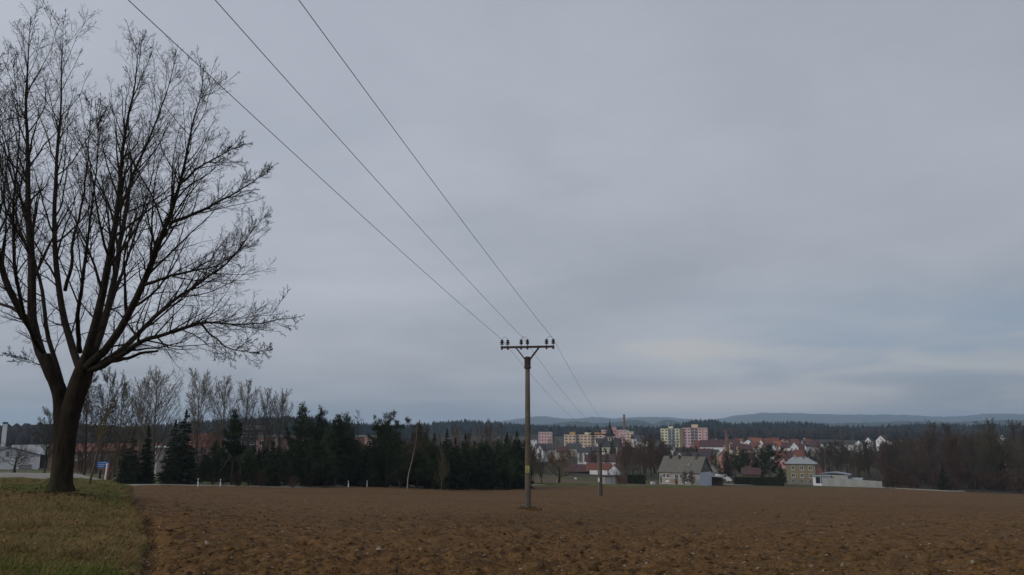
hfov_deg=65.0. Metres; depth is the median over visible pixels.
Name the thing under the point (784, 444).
house
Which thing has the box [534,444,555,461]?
house
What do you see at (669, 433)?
apartment block
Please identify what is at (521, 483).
spruce tree
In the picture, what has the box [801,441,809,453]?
house
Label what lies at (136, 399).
poplar tree
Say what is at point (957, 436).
bare tree
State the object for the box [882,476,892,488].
bare shrub
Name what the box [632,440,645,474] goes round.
bare tree
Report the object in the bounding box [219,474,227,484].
bare shrub
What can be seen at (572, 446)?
house
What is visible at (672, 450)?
house
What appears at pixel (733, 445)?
house
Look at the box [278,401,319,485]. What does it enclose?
pine tree
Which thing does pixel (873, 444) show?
bare tree
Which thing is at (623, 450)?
bare tree
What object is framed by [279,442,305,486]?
pine tree
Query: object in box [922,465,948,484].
bare shrub
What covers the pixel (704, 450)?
house
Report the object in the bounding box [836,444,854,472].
bare tree
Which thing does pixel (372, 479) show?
spruce tree
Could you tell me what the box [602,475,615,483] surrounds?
utility shed
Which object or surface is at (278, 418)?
poplar tree
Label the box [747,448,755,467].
bare tree
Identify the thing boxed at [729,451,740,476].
bare tree
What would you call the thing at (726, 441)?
factory chimney
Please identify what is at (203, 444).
house
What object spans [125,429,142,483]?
spruce tree
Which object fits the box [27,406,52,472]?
bare tree
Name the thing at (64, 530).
leaves
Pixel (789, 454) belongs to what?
house
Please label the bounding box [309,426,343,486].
pine tree
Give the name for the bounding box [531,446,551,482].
bare tree
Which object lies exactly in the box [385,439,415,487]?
pine tree
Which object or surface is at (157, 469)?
garage
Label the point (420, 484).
spruce tree
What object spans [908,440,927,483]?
bare tree
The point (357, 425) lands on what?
larch tree
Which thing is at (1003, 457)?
bare tree
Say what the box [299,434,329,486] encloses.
pine tree
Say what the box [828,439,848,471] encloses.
bare tree
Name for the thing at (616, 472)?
fruit tree
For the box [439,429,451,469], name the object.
spruce tree
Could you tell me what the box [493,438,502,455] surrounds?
pine tree
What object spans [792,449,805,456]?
house
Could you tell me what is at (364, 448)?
pine tree
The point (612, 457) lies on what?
house
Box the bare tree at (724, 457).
[720,451,732,474]
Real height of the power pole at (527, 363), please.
10.456 m
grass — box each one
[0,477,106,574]
[516,505,537,509]
[518,507,541,510]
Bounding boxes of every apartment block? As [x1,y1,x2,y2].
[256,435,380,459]
[539,432,551,443]
[564,432,602,446]
[601,427,626,445]
[626,430,633,442]
[660,426,682,446]
[683,424,707,446]
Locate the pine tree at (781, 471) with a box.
[774,465,787,482]
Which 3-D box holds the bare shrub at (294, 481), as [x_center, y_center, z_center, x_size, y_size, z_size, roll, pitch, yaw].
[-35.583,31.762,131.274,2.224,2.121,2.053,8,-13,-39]
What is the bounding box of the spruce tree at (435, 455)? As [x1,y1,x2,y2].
[423,432,439,488]
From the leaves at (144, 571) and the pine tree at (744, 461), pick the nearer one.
the leaves at (144, 571)
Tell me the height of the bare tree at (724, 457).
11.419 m
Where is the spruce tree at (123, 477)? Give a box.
[112,436,132,483]
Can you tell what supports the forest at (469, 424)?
on the hills at (449, 433)
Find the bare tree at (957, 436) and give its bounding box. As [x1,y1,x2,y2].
[940,432,967,480]
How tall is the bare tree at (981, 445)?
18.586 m
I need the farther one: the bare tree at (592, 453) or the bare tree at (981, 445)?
the bare tree at (592, 453)
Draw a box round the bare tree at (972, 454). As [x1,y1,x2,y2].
[958,436,985,488]
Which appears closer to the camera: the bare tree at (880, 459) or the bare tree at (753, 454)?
the bare tree at (880, 459)
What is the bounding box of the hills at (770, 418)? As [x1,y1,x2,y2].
[392,413,1023,425]
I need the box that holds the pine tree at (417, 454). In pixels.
[405,422,429,486]
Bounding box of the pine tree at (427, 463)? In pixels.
[411,438,442,487]
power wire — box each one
[128,0,594,436]
[215,0,598,428]
[299,0,615,437]
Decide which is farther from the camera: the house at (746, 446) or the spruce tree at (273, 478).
the house at (746, 446)
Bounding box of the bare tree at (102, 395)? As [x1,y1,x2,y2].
[83,367,122,478]
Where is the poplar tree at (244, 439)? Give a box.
[226,379,277,482]
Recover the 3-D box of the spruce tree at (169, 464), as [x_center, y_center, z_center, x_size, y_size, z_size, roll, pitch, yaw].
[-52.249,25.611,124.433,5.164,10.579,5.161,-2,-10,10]
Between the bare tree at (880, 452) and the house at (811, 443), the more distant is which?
the house at (811, 443)
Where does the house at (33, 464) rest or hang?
on the ground at (875, 476)
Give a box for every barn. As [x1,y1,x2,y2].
[12,445,47,467]
[567,464,586,473]
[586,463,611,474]
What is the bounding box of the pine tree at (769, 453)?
[755,444,787,476]
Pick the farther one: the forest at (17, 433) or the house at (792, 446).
the forest at (17, 433)
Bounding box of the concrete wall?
[822,477,881,486]
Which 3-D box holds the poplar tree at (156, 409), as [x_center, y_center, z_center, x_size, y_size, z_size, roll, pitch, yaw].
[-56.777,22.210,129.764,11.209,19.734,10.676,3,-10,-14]
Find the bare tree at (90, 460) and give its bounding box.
[87,450,94,473]
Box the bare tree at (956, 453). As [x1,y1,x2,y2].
[942,430,969,488]
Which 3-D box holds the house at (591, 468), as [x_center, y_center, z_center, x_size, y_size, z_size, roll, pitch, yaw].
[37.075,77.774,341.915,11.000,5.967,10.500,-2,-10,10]
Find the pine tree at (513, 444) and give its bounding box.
[510,441,531,476]
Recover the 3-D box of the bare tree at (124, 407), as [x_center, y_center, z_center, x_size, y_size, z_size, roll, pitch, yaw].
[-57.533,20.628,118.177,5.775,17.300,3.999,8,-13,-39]
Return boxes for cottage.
[657,455,712,485]
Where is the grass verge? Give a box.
[0,477,149,574]
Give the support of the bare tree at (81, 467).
on the road at (94, 476)
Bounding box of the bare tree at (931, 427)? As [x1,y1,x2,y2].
[921,419,941,463]
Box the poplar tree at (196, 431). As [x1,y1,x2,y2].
[172,368,232,480]
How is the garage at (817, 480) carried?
on the ground at (875, 476)
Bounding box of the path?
[856,486,964,491]
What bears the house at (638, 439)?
on the ground at (875, 476)
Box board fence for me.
[616,476,626,483]
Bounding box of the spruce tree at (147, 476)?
[134,425,156,483]
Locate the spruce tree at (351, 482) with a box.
[339,458,358,485]
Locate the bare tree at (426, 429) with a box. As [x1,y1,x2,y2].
[419,423,433,447]
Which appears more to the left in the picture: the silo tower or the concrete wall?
the silo tower
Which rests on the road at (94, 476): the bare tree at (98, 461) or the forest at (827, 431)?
the bare tree at (98, 461)
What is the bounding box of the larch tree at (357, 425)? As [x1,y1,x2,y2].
[349,410,363,485]
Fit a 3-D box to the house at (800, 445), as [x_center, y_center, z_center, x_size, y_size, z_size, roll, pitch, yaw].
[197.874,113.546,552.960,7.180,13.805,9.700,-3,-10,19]
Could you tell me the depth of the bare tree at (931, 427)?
324.08 m
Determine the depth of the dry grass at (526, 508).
43.94 m
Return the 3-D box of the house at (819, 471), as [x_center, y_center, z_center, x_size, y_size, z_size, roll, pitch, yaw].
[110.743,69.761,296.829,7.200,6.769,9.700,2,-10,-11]
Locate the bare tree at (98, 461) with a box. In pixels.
[89,448,113,474]
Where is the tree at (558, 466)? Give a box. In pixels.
[543,443,578,482]
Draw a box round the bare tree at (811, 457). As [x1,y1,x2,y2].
[805,448,816,460]
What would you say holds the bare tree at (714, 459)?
on the ground at (875, 476)
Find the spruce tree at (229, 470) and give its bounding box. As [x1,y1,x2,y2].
[213,444,230,481]
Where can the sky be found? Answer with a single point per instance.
(708, 209)
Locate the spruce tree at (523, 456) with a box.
[520,440,533,487]
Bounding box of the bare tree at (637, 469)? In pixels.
[635,450,642,472]
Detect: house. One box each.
[0,446,40,468]
[188,433,221,461]
[530,434,536,450]
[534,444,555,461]
[536,445,547,461]
[555,446,568,459]
[566,442,580,456]
[577,447,588,463]
[584,452,615,465]
[585,446,599,453]
[630,435,644,447]
[636,437,647,452]
[663,444,674,455]
[674,452,708,460]
[693,441,699,447]
[696,448,711,460]
[700,440,723,452]
[708,461,719,475]
[712,449,719,469]
[717,450,729,471]
[729,438,739,443]
[730,444,736,460]
[736,443,751,454]
[741,467,760,476]
[748,437,761,441]
[749,441,759,448]
[754,443,761,460]
[762,442,778,453]
[764,438,770,442]
[771,437,778,441]
[773,440,783,449]
[774,450,786,468]
[780,441,789,450]
[784,455,817,484]
[786,441,798,450]
[786,450,792,459]
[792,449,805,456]
[795,442,804,449]
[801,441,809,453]
[807,440,820,457]
[816,440,828,447]
[817,467,822,474]
[844,439,855,449]
[864,437,873,451]
[875,435,887,450]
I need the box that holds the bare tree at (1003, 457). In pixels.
[984,437,1009,476]
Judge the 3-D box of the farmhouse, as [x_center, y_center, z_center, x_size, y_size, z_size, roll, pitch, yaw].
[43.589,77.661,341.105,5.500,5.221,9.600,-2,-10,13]
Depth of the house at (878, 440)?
629.53 m
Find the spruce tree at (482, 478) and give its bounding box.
[472,446,492,489]
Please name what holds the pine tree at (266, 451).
on the ground at (875, 476)
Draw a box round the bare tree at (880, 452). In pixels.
[877,441,896,474]
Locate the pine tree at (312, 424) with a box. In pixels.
[298,418,321,457]
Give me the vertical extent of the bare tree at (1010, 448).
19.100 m
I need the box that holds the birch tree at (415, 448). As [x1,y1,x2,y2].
[401,420,427,488]
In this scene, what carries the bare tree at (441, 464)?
on the ploughed field at (583, 499)
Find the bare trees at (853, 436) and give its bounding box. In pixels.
[655,427,999,447]
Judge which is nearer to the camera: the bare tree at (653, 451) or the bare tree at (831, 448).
the bare tree at (653, 451)
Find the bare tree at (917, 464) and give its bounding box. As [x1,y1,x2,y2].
[902,439,922,478]
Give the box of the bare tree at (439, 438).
[430,431,441,452]
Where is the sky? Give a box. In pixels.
[0,0,1023,425]
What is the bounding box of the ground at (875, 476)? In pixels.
[0,435,1023,493]
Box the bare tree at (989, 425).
[973,418,1012,477]
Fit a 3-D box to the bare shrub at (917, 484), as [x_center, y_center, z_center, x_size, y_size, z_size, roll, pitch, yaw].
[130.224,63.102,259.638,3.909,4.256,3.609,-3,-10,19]
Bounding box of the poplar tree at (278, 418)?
[260,389,294,454]
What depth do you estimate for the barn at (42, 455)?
259.64 m
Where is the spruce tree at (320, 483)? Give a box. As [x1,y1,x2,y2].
[302,470,329,485]
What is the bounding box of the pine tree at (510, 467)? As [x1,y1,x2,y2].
[491,440,524,489]
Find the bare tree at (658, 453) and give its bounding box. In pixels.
[648,440,670,472]
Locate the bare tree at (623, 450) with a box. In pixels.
[616,436,639,475]
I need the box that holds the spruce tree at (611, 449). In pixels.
[609,439,616,456]
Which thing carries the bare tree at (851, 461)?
on the ground at (875, 476)
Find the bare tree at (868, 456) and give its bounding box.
[859,441,879,476]
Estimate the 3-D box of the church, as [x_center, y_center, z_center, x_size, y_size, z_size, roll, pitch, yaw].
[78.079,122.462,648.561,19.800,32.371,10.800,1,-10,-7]
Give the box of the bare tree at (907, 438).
[898,437,912,470]
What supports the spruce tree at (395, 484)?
on the ground at (875, 476)
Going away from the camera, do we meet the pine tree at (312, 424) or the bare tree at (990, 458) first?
the pine tree at (312, 424)
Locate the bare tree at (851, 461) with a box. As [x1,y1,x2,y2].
[842,450,861,476]
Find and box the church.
[596,421,621,454]
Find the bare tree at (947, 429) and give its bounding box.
[936,422,959,475]
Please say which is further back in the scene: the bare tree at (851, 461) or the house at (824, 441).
the house at (824, 441)
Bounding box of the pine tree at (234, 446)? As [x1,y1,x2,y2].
[218,409,247,484]
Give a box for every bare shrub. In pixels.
[103,471,112,479]
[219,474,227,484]
[227,470,241,485]
[257,469,269,486]
[288,476,301,487]
[681,471,688,485]
[686,470,695,485]
[715,463,725,480]
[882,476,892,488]
[884,466,906,487]
[890,469,904,487]
[897,471,917,487]
[910,477,921,488]
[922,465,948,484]
[944,478,959,489]
[962,470,978,487]
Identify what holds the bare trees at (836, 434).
on the ground at (875, 476)
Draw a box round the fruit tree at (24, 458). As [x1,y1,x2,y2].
[0,441,39,472]
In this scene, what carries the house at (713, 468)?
on the ground at (875, 476)
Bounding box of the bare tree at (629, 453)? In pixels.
[621,442,637,473]
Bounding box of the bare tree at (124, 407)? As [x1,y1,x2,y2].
[98,370,142,481]
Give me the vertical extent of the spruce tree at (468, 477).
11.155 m
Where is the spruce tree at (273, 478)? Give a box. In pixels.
[262,441,280,485]
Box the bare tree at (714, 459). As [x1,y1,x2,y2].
[712,452,718,467]
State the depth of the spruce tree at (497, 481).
153.42 m
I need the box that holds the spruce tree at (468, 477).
[460,433,477,488]
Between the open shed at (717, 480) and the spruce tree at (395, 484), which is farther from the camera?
the open shed at (717, 480)
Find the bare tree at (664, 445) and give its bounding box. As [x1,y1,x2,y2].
[658,439,672,454]
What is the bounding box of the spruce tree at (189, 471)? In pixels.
[165,409,203,484]
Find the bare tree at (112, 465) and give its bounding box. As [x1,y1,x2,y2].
[110,451,116,474]
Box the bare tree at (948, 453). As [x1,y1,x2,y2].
[938,437,962,481]
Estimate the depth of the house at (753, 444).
582.27 m
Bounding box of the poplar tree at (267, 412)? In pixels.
[249,386,292,460]
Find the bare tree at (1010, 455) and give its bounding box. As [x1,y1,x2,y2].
[986,439,1020,483]
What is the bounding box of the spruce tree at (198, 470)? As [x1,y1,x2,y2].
[190,454,203,480]
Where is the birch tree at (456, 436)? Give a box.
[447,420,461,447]
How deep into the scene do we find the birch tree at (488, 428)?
173.20 m
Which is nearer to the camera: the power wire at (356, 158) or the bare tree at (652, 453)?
the power wire at (356, 158)
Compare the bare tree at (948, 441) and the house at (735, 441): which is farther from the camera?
the house at (735, 441)
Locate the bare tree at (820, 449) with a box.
[815,446,825,471]
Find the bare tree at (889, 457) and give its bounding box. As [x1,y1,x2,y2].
[877,442,908,485]
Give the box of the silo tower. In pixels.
[0,422,7,446]
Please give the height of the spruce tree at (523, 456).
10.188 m
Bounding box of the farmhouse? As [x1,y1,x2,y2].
[608,464,621,474]
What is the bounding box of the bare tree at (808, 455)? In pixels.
[802,450,812,458]
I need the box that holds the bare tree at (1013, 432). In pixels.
[1005,419,1023,459]
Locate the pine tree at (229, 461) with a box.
[219,453,241,479]
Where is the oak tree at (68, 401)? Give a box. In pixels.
[0,0,304,492]
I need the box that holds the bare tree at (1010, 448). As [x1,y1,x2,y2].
[1002,437,1020,474]
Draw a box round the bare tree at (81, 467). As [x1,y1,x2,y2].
[74,452,89,473]
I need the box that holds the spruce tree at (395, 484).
[390,441,410,486]
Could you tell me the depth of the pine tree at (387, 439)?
146.27 m
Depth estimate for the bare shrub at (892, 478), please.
255.60 m
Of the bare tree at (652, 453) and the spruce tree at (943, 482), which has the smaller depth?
the spruce tree at (943, 482)
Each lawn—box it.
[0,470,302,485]
[534,482,711,487]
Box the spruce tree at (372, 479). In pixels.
[360,446,381,486]
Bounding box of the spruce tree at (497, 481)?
[483,446,509,489]
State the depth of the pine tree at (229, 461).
153.62 m
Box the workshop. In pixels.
[47,443,162,473]
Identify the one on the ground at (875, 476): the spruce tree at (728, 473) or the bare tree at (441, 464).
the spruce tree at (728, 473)
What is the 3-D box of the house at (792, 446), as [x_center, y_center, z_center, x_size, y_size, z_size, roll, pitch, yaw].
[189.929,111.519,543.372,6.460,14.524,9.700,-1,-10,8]
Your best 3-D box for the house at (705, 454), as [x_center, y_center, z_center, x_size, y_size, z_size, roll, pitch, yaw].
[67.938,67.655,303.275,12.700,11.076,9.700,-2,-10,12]
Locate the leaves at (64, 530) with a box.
[2,477,131,570]
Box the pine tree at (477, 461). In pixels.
[467,440,494,483]
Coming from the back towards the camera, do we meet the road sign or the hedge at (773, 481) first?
the hedge at (773, 481)
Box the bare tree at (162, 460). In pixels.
[158,449,169,471]
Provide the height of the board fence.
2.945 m
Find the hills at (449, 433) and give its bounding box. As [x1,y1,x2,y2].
[428,431,562,434]
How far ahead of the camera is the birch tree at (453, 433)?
177.40 m
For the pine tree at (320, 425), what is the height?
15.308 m
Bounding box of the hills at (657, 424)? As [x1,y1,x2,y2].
[541,419,1023,428]
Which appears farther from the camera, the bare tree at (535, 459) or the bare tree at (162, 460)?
the bare tree at (535, 459)
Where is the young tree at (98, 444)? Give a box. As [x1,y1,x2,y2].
[88,398,113,482]
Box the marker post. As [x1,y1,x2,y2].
[104,463,109,479]
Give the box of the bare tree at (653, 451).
[638,436,663,476]
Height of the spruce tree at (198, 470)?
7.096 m
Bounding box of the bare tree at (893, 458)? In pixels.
[878,441,902,476]
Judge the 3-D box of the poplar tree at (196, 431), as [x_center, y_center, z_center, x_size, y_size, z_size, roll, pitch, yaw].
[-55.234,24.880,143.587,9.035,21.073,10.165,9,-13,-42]
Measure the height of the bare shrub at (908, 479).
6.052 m
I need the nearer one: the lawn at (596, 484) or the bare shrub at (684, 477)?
the lawn at (596, 484)
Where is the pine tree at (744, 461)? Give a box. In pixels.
[727,449,753,472]
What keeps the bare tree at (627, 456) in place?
on the ground at (875, 476)
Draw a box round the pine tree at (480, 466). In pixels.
[470,449,492,483]
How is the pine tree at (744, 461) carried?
on the ground at (875, 476)
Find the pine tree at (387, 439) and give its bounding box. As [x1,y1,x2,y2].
[359,409,411,486]
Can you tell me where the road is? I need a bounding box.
[0,473,740,487]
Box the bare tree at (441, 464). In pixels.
[433,447,449,489]
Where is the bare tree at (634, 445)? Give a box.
[625,439,641,471]
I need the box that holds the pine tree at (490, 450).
[476,439,500,480]
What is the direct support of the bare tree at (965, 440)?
on the ground at (875, 476)
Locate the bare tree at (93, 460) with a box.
[87,453,99,469]
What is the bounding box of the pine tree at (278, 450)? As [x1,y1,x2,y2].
[265,446,284,481]
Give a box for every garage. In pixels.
[154,446,169,478]
[812,475,830,485]
[821,471,851,478]
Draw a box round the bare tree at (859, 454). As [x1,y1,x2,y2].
[846,443,863,477]
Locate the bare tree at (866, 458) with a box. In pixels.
[856,440,878,479]
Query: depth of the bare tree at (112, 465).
162.74 m
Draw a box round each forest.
[0,423,188,449]
[116,415,428,439]
[385,418,1023,434]
[563,425,1022,437]
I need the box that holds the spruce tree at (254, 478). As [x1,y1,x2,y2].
[249,448,263,485]
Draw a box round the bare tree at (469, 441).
[459,426,478,451]
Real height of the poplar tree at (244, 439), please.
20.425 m
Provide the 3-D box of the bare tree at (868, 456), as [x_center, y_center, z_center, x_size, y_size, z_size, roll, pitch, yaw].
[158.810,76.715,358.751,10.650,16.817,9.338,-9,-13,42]
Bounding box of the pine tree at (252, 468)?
[237,446,263,485]
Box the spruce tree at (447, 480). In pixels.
[430,443,453,489]
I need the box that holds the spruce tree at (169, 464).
[154,419,187,483]
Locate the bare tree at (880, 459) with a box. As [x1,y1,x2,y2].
[873,441,892,473]
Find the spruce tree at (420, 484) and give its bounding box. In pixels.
[418,432,427,485]
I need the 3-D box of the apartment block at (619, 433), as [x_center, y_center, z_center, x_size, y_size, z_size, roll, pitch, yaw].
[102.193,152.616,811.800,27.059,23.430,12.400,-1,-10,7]
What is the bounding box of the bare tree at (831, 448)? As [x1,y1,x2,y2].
[822,440,847,473]
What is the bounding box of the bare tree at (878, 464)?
[871,451,882,476]
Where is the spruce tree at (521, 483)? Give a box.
[512,439,532,488]
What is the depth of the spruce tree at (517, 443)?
160.46 m
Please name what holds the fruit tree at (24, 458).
on the road at (94, 476)
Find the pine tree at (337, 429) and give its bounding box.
[321,414,355,486]
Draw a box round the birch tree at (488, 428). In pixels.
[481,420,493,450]
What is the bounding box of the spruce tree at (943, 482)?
[936,464,951,489]
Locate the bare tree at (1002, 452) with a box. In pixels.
[977,432,1014,468]
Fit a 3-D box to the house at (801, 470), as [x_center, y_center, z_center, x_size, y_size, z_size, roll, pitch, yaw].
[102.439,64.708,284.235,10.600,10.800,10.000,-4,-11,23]
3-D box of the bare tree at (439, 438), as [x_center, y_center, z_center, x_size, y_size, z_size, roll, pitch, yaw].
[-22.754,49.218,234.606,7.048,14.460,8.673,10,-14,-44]
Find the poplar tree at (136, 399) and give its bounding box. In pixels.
[117,372,159,459]
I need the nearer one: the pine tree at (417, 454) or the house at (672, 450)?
the pine tree at (417, 454)
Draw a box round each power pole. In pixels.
[500,336,554,507]
[588,430,611,495]
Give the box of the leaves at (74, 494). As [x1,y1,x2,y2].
[0,485,173,506]
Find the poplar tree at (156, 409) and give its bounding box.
[127,364,196,480]
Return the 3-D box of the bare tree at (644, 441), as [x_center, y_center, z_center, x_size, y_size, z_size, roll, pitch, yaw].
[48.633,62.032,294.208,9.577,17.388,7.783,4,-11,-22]
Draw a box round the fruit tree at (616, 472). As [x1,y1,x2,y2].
[605,466,622,483]
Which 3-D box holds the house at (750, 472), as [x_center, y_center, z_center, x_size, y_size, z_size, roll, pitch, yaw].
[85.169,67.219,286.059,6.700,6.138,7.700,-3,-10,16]
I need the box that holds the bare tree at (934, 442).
[906,430,941,469]
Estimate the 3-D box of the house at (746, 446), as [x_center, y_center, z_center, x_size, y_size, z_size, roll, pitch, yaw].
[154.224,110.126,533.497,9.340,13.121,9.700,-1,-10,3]
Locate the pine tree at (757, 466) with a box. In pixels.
[753,457,765,476]
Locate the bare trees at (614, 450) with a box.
[358,428,637,454]
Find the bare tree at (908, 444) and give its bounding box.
[899,439,915,474]
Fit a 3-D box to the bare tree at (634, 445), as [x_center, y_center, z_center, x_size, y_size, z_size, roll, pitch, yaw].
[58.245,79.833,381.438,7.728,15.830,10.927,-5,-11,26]
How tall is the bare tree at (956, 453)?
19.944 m
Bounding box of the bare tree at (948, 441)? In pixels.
[933,432,968,477]
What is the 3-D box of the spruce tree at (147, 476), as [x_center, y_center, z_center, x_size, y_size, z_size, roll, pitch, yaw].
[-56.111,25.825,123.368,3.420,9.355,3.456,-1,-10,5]
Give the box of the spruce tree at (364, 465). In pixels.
[356,440,379,486]
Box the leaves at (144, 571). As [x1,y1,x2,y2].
[118,503,175,574]
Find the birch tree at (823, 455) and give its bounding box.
[821,445,826,469]
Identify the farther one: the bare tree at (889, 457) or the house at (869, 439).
the house at (869, 439)
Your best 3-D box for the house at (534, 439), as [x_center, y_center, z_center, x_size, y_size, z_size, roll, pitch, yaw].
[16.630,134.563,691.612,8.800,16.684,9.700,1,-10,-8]
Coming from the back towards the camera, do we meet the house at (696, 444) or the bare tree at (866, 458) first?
the house at (696, 444)
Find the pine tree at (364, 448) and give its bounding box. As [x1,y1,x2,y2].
[346,443,378,485]
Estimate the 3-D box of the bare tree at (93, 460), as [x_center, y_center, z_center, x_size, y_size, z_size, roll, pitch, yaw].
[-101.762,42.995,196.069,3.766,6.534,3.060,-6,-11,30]
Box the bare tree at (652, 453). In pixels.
[648,438,658,473]
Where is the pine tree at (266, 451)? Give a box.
[259,446,269,466]
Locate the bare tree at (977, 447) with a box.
[967,428,993,476]
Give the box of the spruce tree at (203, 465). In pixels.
[197,447,207,478]
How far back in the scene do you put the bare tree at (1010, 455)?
284.19 m
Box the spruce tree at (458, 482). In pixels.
[447,437,468,489]
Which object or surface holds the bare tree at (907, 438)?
on the ground at (875, 476)
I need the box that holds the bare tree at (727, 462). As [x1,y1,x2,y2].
[722,453,735,478]
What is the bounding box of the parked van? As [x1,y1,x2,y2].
[715,474,729,478]
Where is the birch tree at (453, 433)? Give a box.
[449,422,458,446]
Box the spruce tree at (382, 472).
[374,442,390,486]
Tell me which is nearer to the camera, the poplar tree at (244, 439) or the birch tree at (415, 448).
the birch tree at (415, 448)
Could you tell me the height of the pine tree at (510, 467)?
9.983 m
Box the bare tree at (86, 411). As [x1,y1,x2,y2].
[76,372,121,475]
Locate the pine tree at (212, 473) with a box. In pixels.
[199,439,231,484]
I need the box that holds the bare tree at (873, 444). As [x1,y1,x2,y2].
[868,441,874,472]
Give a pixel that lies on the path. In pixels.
(911, 489)
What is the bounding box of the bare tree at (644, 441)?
[634,433,660,479]
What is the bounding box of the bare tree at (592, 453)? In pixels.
[587,452,596,462]
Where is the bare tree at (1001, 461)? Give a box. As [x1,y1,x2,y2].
[991,445,1012,487]
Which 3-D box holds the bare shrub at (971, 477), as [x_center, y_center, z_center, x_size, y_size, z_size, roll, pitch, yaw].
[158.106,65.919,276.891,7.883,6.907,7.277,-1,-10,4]
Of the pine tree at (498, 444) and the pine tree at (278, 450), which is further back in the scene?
the pine tree at (498, 444)
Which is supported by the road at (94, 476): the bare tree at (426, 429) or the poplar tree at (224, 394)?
the poplar tree at (224, 394)
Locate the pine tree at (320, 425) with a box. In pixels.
[300,405,337,485]
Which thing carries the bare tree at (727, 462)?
on the ground at (875, 476)
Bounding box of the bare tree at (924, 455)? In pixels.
[908,439,947,485]
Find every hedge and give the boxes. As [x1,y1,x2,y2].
[627,474,645,483]
[733,476,784,485]
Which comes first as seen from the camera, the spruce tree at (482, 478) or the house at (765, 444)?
the spruce tree at (482, 478)
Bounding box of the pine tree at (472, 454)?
[464,445,489,485]
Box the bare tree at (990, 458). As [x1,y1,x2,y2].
[977,429,1006,488]
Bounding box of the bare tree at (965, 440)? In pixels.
[957,431,985,487]
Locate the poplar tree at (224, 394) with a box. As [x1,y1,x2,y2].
[193,376,243,481]
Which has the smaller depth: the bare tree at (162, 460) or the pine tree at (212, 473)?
the pine tree at (212, 473)
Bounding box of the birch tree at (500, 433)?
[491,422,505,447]
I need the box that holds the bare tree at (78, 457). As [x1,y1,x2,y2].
[74,452,81,473]
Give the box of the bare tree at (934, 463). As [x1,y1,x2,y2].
[914,434,947,487]
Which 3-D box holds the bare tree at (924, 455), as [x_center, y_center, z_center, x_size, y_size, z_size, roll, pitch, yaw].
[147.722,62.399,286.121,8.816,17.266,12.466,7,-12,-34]
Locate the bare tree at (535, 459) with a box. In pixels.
[531,445,542,483]
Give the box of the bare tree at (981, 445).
[966,437,990,487]
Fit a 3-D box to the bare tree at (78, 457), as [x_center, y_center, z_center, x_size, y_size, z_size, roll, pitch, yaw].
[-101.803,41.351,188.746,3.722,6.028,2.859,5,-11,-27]
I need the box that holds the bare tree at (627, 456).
[617,438,638,473]
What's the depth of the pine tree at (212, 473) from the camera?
128.85 m
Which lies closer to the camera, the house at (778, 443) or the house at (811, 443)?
the house at (778, 443)
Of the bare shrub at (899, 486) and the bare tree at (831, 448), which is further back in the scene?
the bare tree at (831, 448)
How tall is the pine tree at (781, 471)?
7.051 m
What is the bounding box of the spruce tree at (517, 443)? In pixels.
[513,430,524,486]
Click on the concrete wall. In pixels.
(838, 482)
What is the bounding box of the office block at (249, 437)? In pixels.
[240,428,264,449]
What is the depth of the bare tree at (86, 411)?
110.03 m
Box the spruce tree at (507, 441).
[501,432,519,488]
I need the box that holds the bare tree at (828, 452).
[817,442,838,468]
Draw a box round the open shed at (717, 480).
[712,475,722,484]
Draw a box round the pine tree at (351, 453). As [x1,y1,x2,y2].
[322,411,364,485]
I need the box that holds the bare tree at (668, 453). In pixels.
[657,446,672,463]
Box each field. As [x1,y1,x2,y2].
[119,485,1023,574]
[532,478,685,485]
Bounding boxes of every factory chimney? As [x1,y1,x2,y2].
[623,414,625,429]
[724,430,729,456]
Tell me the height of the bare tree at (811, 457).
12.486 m
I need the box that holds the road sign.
[97,461,108,478]
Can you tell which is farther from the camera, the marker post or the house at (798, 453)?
the house at (798, 453)
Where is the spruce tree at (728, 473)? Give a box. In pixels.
[722,450,733,476]

